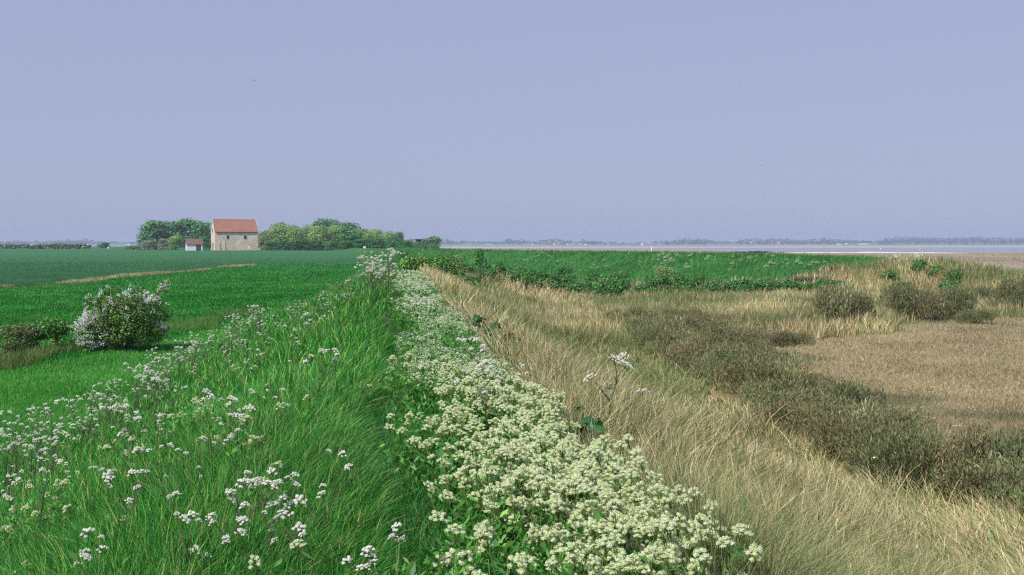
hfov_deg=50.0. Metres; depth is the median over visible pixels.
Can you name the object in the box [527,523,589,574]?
cream flower plant
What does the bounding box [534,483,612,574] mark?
cream flower plant
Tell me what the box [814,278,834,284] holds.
leafy plant
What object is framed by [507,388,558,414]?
cream flower plant
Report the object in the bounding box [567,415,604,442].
mallow plant
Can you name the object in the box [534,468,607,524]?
cream flower plant
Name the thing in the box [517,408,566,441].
cream flower plant
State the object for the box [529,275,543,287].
leafy plant
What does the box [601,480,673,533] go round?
cream flower plant
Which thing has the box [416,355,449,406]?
cream flower plant
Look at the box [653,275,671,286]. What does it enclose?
leafy plant
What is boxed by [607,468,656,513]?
cream flower plant
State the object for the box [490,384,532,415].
cream flower plant
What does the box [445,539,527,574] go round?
cream flower plant
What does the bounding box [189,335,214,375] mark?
cow parsley
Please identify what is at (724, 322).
sea blite shrub
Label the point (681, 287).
leafy plant
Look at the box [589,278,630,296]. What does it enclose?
leafy plant
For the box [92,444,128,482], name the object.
cream flower plant
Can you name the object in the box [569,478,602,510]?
cream flower plant
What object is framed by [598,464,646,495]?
cream flower plant
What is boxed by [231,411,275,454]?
cream flower plant
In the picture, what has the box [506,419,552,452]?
cream flower plant
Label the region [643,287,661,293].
leafy plant
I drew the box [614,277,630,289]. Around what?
leafy plant
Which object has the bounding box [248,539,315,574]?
cream flower plant
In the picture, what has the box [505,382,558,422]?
cream flower plant
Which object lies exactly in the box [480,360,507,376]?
cream flower plant
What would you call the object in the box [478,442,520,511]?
cream flower plant
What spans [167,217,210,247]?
broadleaf tree
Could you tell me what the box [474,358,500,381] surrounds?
cream flower plant
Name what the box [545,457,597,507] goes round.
cream flower plant
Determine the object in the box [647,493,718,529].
cream flower plant
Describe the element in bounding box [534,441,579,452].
cream flower plant
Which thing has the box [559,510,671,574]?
cream flower plant
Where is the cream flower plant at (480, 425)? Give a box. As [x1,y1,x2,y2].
[476,418,523,444]
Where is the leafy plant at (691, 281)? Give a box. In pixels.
[673,277,699,288]
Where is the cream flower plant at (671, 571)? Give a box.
[653,556,681,574]
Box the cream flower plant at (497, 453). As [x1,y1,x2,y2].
[463,441,515,518]
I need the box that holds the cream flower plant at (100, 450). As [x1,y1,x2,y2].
[96,439,124,462]
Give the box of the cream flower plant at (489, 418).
[464,407,497,444]
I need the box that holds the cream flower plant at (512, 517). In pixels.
[480,489,565,563]
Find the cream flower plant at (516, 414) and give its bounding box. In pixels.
[478,412,520,459]
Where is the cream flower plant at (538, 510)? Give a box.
[524,497,584,570]
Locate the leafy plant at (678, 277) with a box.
[667,273,689,285]
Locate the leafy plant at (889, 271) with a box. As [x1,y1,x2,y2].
[874,269,901,278]
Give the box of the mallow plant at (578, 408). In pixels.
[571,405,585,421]
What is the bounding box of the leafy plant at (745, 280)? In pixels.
[739,278,755,287]
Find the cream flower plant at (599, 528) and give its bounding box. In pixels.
[571,521,632,546]
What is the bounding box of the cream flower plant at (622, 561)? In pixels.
[615,545,656,572]
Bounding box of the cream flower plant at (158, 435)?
[156,414,190,448]
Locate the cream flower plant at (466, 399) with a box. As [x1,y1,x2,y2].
[452,397,483,438]
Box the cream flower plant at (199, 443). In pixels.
[196,427,214,452]
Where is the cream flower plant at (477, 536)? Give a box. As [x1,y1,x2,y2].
[429,510,496,574]
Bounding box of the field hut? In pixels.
[185,239,202,250]
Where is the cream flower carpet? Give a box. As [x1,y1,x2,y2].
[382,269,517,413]
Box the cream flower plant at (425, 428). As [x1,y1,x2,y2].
[411,423,451,496]
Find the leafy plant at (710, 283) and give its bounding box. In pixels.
[699,280,718,288]
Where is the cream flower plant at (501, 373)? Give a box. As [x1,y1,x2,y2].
[470,362,507,389]
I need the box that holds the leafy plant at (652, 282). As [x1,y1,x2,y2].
[644,279,659,287]
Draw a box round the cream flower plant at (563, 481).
[544,478,612,540]
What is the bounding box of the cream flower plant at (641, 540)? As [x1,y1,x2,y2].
[616,531,683,571]
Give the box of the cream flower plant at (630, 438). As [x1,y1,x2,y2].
[569,434,634,469]
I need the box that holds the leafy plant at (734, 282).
[727,280,739,289]
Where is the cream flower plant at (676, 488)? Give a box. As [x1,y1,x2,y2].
[610,484,685,521]
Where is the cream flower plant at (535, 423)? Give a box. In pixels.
[532,419,568,436]
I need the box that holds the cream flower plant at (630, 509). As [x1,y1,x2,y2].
[599,496,659,536]
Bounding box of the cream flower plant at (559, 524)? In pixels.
[552,522,607,574]
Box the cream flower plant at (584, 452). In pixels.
[540,441,603,470]
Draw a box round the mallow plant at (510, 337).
[499,332,523,350]
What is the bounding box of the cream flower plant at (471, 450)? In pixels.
[467,443,492,460]
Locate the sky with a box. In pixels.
[0,0,1023,242]
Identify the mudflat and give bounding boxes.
[441,248,1023,270]
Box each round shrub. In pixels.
[96,242,109,247]
[122,245,141,249]
[167,235,184,249]
[198,236,210,249]
[394,249,409,263]
[453,255,463,262]
[470,248,488,266]
[495,261,503,265]
[554,264,574,277]
[654,265,677,277]
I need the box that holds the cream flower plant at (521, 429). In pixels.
[485,416,548,444]
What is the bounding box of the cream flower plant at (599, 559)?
[544,553,601,574]
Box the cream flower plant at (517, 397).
[509,384,543,423]
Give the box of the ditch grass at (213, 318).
[0,304,262,371]
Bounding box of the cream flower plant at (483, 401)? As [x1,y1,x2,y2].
[478,392,518,437]
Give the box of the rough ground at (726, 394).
[484,264,1023,574]
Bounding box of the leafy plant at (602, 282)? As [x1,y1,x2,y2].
[594,278,610,290]
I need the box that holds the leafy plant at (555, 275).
[544,272,559,280]
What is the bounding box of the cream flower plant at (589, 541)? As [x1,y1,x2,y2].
[585,536,634,564]
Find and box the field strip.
[0,263,255,287]
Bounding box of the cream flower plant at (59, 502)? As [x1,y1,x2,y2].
[53,479,83,528]
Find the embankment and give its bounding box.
[20,248,870,570]
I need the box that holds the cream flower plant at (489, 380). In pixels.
[469,378,498,417]
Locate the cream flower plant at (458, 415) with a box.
[448,398,508,465]
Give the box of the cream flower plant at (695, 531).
[685,507,710,550]
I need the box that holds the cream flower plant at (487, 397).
[464,386,521,443]
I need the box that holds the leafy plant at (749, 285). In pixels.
[738,281,756,291]
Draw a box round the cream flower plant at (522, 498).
[483,487,538,560]
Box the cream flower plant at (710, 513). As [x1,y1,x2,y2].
[631,511,715,545]
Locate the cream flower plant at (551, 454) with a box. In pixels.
[500,446,568,511]
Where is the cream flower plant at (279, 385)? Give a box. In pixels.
[265,371,295,395]
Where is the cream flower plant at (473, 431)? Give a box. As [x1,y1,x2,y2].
[454,417,499,462]
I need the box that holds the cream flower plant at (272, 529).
[260,501,298,551]
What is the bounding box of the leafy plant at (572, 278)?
[558,274,578,281]
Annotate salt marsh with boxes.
[765,317,1023,508]
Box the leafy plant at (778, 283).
[772,281,782,291]
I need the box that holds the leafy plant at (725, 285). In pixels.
[720,282,736,292]
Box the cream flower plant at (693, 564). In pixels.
[682,535,762,574]
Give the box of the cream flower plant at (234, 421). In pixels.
[221,413,245,432]
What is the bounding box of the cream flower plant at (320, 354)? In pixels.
[308,348,334,371]
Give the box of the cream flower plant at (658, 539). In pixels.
[643,536,668,558]
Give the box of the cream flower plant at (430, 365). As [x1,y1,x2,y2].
[427,359,461,413]
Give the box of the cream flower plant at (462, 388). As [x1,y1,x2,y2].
[456,383,490,427]
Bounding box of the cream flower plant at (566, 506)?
[563,500,596,520]
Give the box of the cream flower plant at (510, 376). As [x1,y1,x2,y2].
[506,374,533,398]
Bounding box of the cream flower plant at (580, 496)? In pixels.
[546,477,594,509]
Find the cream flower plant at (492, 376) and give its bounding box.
[454,371,495,398]
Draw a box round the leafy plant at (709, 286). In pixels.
[700,283,723,293]
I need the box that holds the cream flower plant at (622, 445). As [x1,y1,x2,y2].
[580,440,641,476]
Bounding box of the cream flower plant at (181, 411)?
[167,397,200,432]
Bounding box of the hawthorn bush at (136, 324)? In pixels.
[70,279,172,349]
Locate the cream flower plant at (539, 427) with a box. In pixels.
[488,419,541,466]
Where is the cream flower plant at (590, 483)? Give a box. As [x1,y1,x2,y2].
[535,465,602,518]
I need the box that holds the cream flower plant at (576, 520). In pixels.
[551,510,614,538]
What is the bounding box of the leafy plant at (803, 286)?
[797,285,808,290]
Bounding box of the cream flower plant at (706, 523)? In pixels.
[692,512,753,574]
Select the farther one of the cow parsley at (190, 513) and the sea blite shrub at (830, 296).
the sea blite shrub at (830, 296)
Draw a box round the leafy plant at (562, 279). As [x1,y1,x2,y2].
[546,272,568,282]
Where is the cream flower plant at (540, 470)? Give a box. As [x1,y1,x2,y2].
[478,460,578,548]
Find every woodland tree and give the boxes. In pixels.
[258,229,275,249]
[258,236,267,249]
[269,222,289,247]
[269,224,288,249]
[282,224,306,240]
[300,223,316,249]
[306,225,332,249]
[311,218,341,247]
[323,225,346,248]
[336,222,360,247]
[337,226,361,245]
[355,227,367,247]
[362,228,382,247]
[378,235,389,248]
[382,230,394,248]
[394,231,403,246]
[400,238,413,247]
[421,235,441,248]
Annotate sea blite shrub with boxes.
[598,311,638,321]
[603,304,627,320]
[620,317,644,328]
[621,320,660,332]
[624,300,655,317]
[627,326,663,350]
[631,325,653,343]
[640,311,660,319]
[643,319,693,358]
[655,311,707,331]
[657,305,688,318]
[657,331,713,369]
[659,310,686,319]
[659,335,694,361]
[660,320,712,348]
[674,319,712,330]
[677,354,708,377]
[679,328,727,350]
[680,305,707,317]
[683,311,702,319]
[688,333,762,378]
[688,336,748,361]
[697,348,745,386]
[698,306,730,325]
[699,316,738,328]
[702,340,748,362]
[707,321,753,342]
[710,346,784,395]
[718,319,777,351]
[723,330,760,344]
[730,336,773,351]
[733,372,819,410]
[738,343,799,367]
[738,346,810,404]
[738,356,817,386]
[743,327,777,346]
[745,383,815,424]
[750,343,800,368]
[752,396,822,435]
[764,325,799,347]
[781,330,817,345]
[782,366,836,394]
[798,377,835,404]
[799,402,900,470]
[804,389,888,442]
[809,374,889,427]
[810,276,859,320]
[810,376,861,406]
[828,404,891,433]
[831,424,926,481]
[837,287,877,320]
[841,414,945,492]
[845,396,945,450]
[875,313,907,324]
[876,277,931,319]
[899,279,962,321]
[901,410,1013,502]
[922,283,979,318]
[926,441,1023,517]
[932,428,989,477]
[952,307,997,323]
[970,283,1012,300]
[978,443,1023,518]
[980,424,1023,499]
[986,271,1023,310]
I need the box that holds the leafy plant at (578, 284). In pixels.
[569,281,591,294]
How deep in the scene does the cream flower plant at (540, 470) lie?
5.10 m
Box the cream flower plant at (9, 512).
[0,496,21,541]
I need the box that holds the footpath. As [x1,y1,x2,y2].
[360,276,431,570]
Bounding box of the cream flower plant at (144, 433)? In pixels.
[126,429,147,455]
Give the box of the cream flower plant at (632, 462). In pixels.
[602,451,648,490]
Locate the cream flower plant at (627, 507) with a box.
[618,495,673,521]
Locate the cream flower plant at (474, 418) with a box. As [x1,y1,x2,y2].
[468,414,505,468]
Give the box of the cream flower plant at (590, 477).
[529,471,599,498]
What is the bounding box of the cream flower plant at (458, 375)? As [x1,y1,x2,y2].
[444,367,486,396]
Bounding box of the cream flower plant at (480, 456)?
[472,445,497,500]
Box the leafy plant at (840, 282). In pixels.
[834,279,844,288]
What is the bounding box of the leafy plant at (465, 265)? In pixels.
[453,262,470,271]
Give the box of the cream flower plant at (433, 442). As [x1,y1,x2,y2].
[423,415,476,473]
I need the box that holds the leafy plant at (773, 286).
[764,283,780,292]
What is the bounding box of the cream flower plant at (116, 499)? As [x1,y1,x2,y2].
[105,496,138,521]
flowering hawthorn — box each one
[137,240,158,249]
[155,238,172,249]
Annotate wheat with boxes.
[0,254,362,285]
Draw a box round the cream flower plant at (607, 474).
[579,467,628,513]
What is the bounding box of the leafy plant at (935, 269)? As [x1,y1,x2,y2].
[926,265,943,276]
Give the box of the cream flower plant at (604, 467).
[597,462,612,480]
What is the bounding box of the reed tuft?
[928,265,957,282]
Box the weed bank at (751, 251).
[721,251,780,252]
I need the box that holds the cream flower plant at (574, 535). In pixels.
[548,518,603,572]
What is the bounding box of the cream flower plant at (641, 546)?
[603,512,705,574]
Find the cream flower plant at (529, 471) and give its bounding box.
[508,465,558,559]
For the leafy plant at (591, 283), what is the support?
on the rough ground at (726, 394)
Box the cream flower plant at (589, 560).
[576,544,680,574]
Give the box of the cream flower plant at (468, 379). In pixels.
[437,375,476,441]
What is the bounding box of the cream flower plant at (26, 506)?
[0,504,36,554]
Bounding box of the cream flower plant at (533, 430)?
[529,428,603,454]
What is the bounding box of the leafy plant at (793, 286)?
[783,281,800,290]
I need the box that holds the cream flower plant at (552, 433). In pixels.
[492,430,558,476]
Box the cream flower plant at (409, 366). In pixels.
[389,351,433,403]
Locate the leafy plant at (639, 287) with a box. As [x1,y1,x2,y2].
[631,284,646,293]
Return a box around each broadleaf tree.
[136,232,156,249]
[137,219,175,249]
[164,220,187,248]
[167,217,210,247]
[198,227,210,248]
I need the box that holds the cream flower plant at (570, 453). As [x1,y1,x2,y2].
[545,445,607,481]
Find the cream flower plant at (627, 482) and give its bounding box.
[600,467,640,496]
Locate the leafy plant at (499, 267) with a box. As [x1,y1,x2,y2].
[491,265,507,272]
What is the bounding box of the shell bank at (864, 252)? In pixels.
[791,252,938,252]
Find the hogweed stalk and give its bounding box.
[582,352,649,424]
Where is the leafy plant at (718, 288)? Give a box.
[710,285,724,292]
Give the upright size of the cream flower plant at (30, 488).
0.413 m
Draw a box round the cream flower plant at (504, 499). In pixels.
[501,491,539,536]
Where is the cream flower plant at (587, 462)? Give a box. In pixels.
[567,458,621,496]
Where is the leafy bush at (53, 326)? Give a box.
[34,316,76,348]
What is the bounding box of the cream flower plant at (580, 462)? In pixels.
[511,458,584,516]
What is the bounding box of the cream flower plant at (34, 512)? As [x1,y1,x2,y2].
[29,499,56,540]
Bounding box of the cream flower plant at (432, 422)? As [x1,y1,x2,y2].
[414,412,465,461]
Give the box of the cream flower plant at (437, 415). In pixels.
[404,409,450,459]
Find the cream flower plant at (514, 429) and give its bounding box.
[505,424,549,446]
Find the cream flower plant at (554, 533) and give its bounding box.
[476,519,602,574]
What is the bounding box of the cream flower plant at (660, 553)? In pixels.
[597,544,712,574]
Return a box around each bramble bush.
[0,322,35,354]
[21,321,46,348]
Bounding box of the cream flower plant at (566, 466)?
[504,463,585,532]
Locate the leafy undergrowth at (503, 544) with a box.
[376,316,649,574]
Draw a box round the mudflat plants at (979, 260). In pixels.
[742,253,1023,271]
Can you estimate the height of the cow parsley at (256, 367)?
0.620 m
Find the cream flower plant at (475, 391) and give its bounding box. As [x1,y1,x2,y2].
[452,384,509,436]
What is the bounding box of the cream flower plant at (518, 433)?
[512,427,558,466]
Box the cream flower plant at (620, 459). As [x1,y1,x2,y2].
[566,451,623,471]
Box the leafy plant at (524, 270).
[511,266,534,272]
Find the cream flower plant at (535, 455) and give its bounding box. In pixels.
[529,453,563,469]
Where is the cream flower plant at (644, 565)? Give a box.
[610,529,655,574]
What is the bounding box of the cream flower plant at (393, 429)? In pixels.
[384,411,424,473]
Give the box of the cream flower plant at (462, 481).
[457,469,529,548]
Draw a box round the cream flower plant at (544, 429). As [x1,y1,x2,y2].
[519,426,555,446]
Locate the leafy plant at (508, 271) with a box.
[501,269,518,281]
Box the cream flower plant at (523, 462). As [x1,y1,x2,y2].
[510,449,590,484]
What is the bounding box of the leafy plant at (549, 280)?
[542,278,554,287]
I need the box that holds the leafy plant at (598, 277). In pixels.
[591,275,610,286]
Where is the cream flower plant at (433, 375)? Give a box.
[415,373,439,407]
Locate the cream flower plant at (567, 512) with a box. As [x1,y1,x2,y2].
[547,503,624,537]
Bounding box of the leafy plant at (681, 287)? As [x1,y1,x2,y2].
[672,284,694,292]
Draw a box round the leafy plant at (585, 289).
[578,287,590,296]
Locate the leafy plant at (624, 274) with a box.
[614,271,629,278]
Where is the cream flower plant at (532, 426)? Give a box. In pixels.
[487,418,548,446]
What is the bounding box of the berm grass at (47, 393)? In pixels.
[0,305,291,472]
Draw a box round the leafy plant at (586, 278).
[583,275,597,280]
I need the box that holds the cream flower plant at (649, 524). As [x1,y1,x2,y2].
[586,509,663,574]
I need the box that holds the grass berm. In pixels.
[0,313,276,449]
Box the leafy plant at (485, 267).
[471,264,493,272]
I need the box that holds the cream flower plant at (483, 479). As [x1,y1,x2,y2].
[466,459,535,526]
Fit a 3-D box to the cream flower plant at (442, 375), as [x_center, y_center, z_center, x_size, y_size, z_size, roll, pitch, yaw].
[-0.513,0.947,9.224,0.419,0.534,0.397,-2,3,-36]
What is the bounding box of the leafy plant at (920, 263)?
[910,259,928,270]
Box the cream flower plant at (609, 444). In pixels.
[573,438,624,469]
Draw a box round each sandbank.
[440,247,913,247]
[802,246,1023,246]
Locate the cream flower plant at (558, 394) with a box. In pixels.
[534,382,567,417]
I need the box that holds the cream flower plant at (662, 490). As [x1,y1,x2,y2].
[616,483,702,538]
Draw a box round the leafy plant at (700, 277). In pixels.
[691,274,708,285]
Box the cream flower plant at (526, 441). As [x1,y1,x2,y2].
[482,437,540,461]
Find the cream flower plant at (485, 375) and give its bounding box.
[481,363,520,394]
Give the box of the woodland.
[0,236,1023,244]
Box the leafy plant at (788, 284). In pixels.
[780,281,798,290]
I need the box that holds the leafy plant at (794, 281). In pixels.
[783,280,802,285]
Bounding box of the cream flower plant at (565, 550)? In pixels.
[520,537,613,574]
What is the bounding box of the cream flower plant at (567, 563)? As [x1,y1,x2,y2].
[563,553,642,574]
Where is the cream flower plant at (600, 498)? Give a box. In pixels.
[580,485,649,513]
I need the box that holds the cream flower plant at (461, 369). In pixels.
[441,360,495,402]
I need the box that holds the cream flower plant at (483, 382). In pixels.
[450,375,496,428]
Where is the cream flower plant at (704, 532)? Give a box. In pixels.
[633,509,743,574]
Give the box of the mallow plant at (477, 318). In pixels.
[467,314,485,330]
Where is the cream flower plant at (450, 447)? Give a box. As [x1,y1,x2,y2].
[436,428,504,505]
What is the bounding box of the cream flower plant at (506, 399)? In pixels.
[488,394,551,430]
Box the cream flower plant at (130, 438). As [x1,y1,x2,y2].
[114,436,145,485]
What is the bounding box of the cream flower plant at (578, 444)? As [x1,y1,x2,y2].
[572,442,600,459]
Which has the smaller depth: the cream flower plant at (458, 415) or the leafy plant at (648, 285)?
the cream flower plant at (458, 415)
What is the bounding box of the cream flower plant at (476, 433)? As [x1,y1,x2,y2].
[464,431,507,487]
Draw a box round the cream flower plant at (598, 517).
[574,512,686,574]
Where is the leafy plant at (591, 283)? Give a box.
[584,280,600,290]
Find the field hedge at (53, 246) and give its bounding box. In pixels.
[0,243,90,248]
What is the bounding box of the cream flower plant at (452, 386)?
[451,381,493,423]
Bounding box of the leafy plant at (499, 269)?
[489,264,505,279]
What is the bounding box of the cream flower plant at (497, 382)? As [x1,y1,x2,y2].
[492,376,534,417]
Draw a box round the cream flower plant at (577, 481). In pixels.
[529,475,608,551]
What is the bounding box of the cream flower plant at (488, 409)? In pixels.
[459,401,494,430]
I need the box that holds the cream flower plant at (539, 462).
[467,458,546,550]
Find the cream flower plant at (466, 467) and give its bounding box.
[460,459,492,515]
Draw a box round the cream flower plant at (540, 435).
[510,430,577,470]
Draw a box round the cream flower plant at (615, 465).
[607,461,664,499]
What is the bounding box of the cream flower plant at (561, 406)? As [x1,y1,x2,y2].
[510,394,564,422]
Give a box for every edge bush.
[262,241,279,249]
[276,239,295,249]
[287,238,311,249]
[303,240,324,249]
[322,241,341,249]
[337,240,354,248]
[350,238,369,247]
[363,237,386,247]
[382,238,401,248]
[400,240,412,247]
[412,241,424,247]
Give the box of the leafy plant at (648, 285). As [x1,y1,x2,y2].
[640,282,651,288]
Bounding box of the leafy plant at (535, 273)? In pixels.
[530,271,542,277]
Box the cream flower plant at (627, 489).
[599,483,674,527]
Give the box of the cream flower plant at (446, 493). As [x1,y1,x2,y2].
[438,465,530,551]
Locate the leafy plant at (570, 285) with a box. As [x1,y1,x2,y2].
[560,280,578,294]
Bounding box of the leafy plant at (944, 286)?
[936,283,954,290]
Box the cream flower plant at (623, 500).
[607,488,687,530]
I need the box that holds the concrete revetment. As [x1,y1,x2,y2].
[580,276,830,285]
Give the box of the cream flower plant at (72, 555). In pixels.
[68,534,180,574]
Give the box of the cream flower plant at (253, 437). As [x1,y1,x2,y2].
[226,435,283,476]
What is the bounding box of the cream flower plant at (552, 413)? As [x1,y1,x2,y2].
[527,406,559,438]
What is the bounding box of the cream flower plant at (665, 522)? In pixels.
[632,517,702,574]
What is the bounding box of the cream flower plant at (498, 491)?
[485,471,511,539]
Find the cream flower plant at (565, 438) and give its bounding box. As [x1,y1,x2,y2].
[495,432,574,482]
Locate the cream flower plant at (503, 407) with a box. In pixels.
[492,400,516,437]
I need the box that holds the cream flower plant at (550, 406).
[517,399,562,435]
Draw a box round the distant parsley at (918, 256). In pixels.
[915,248,924,260]
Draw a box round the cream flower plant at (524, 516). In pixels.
[509,473,551,570]
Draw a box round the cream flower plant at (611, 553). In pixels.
[604,525,672,573]
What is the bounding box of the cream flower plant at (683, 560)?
[665,528,746,574]
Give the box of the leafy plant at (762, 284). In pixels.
[755,280,772,291]
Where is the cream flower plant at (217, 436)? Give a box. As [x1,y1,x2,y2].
[195,426,239,449]
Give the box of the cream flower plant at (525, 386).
[478,380,528,433]
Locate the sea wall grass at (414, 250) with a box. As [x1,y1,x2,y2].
[358,247,977,279]
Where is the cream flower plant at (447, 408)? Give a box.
[439,402,477,461]
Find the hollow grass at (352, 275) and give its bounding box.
[265,249,881,312]
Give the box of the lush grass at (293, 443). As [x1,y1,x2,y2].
[0,270,429,574]
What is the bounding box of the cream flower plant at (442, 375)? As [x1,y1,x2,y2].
[433,367,480,417]
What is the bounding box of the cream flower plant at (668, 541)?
[641,526,699,570]
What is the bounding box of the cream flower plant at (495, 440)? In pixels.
[480,437,541,492]
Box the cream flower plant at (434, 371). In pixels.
[432,364,471,410]
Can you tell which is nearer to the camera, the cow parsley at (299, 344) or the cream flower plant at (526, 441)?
the cream flower plant at (526, 441)
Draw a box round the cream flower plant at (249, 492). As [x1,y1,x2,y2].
[244,476,306,516]
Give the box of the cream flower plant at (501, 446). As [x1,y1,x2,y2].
[468,437,544,488]
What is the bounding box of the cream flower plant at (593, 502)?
[586,498,661,522]
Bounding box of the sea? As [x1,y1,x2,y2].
[4,245,1023,251]
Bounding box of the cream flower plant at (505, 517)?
[496,476,548,547]
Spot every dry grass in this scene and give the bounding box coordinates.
[415,253,1023,346]
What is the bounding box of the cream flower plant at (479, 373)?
[450,367,481,400]
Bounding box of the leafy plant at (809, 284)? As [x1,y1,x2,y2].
[803,281,818,290]
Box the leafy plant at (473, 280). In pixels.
[454,273,482,289]
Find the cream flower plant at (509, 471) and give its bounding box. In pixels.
[506,470,546,514]
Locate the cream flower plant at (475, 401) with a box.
[462,391,501,449]
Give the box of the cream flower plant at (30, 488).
[25,480,59,509]
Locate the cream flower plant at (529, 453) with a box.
[483,446,542,485]
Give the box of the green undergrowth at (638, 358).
[437,264,1023,574]
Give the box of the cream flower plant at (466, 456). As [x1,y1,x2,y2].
[423,443,512,527]
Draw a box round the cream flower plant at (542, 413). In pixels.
[513,406,564,436]
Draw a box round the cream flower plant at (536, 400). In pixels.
[508,391,544,433]
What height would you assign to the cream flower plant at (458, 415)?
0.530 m
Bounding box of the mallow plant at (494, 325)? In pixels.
[481,321,501,339]
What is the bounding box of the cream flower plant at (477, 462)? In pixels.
[470,457,541,512]
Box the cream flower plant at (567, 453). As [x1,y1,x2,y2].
[556,449,593,468]
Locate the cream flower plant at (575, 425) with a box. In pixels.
[531,414,577,441]
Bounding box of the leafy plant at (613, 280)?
[599,274,623,282]
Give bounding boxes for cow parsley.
[0,410,30,470]
[0,428,31,481]
[0,434,21,476]
[0,445,34,495]
[0,473,30,523]
[1,407,50,495]
[1,408,42,488]
[3,434,46,477]
[9,436,50,486]
[14,420,48,481]
[19,454,70,533]
[23,423,61,462]
[28,406,65,462]
[29,413,52,462]
[35,397,87,471]
[35,437,63,476]
[39,447,92,509]
[44,421,79,468]
[54,423,76,470]
[66,390,101,439]
[67,404,92,432]
[68,420,92,457]
[72,383,103,443]
[73,527,108,573]
[76,398,120,454]
[87,379,117,419]
[88,393,107,438]
[90,392,121,434]
[93,466,112,502]
[95,387,116,415]
[96,403,145,468]
[97,393,109,432]
[99,378,121,418]
[102,446,180,525]
[104,394,130,441]
[121,362,154,414]
[125,370,144,415]
[127,367,151,408]
[134,364,172,402]
[136,360,153,394]
[139,413,171,447]
[141,366,186,432]
[141,370,158,405]
[142,349,161,391]
[145,339,182,391]
[145,435,216,496]
[147,380,168,410]
[150,356,171,409]
[152,347,183,393]
[160,378,182,405]
[170,346,186,384]
[173,510,230,569]
[178,356,196,375]
[180,340,194,369]
[181,340,202,367]
[184,398,219,432]
[185,347,203,362]
[189,332,211,367]
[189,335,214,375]
[194,401,212,423]
[199,388,255,463]
[205,467,300,566]
[216,397,251,454]
[217,332,233,354]
[217,477,284,554]
[223,315,242,346]
[225,313,242,346]
[231,359,249,384]
[233,313,251,342]
[244,348,264,382]
[245,305,266,338]
[248,388,289,420]
[257,315,274,338]
[265,490,325,574]
[277,325,301,357]
[284,449,352,530]
[288,348,343,397]
[294,313,311,332]
[303,312,325,335]
[341,522,406,574]
[354,262,377,294]
[356,251,379,291]
[361,252,387,283]
[366,262,382,299]
[368,257,386,284]
[369,263,384,291]
[372,248,399,298]
[375,259,395,289]
[387,252,406,273]
[403,294,413,321]
[413,302,434,325]
[427,295,442,319]
[437,359,499,436]
[456,337,487,384]
[476,385,508,430]
[496,363,529,421]
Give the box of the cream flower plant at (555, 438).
[525,436,560,460]
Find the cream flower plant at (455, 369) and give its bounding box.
[453,366,483,385]
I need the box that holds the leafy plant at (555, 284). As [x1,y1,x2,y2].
[543,281,559,292]
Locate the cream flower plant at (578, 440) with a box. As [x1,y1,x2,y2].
[570,433,623,484]
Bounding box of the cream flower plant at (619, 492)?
[585,487,627,514]
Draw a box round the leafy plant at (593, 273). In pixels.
[586,271,599,280]
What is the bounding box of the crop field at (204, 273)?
[1,264,360,369]
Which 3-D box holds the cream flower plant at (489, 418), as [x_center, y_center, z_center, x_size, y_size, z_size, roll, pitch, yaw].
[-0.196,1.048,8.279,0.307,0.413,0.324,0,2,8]
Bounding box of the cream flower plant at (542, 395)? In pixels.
[514,389,548,423]
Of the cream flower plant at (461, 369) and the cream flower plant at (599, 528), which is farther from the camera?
the cream flower plant at (461, 369)
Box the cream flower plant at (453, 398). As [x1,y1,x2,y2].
[440,386,472,424]
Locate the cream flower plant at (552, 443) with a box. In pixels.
[503,440,553,484]
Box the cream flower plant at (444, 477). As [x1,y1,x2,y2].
[439,465,502,524]
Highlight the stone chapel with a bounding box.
[211,219,259,249]
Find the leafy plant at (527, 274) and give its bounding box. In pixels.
[513,272,532,284]
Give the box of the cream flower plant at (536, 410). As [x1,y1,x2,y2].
[517,404,565,424]
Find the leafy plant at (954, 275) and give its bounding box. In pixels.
[942,266,964,285]
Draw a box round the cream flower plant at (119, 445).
[103,427,133,456]
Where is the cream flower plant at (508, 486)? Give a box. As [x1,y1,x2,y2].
[501,479,579,549]
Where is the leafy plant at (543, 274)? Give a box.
[536,270,553,282]
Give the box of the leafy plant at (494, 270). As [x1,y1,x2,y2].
[484,268,497,280]
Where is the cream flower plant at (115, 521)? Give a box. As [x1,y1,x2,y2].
[106,514,125,538]
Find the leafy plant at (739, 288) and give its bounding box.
[734,287,745,292]
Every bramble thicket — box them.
[396,253,441,272]
[421,254,467,279]
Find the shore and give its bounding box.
[0,241,1023,244]
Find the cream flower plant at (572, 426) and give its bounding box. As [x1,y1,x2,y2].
[541,415,581,445]
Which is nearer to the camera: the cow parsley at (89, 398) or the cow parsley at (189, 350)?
the cow parsley at (89, 398)
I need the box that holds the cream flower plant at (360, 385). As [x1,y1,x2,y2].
[334,371,371,398]
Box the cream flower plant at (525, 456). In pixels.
[518,451,563,473]
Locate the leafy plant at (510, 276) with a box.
[499,272,517,282]
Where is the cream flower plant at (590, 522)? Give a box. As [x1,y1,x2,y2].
[563,510,628,574]
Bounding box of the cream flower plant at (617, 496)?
[581,492,628,536]
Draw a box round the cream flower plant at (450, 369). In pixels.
[447,364,477,401]
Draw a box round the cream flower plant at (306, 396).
[276,394,321,424]
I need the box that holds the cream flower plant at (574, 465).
[563,463,635,518]
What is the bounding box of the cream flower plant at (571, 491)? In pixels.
[544,469,603,501]
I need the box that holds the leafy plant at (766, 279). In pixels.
[751,277,773,289]
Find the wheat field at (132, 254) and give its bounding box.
[0,247,362,285]
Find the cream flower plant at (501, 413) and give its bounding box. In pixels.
[478,392,530,436]
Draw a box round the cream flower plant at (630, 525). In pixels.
[608,521,685,574]

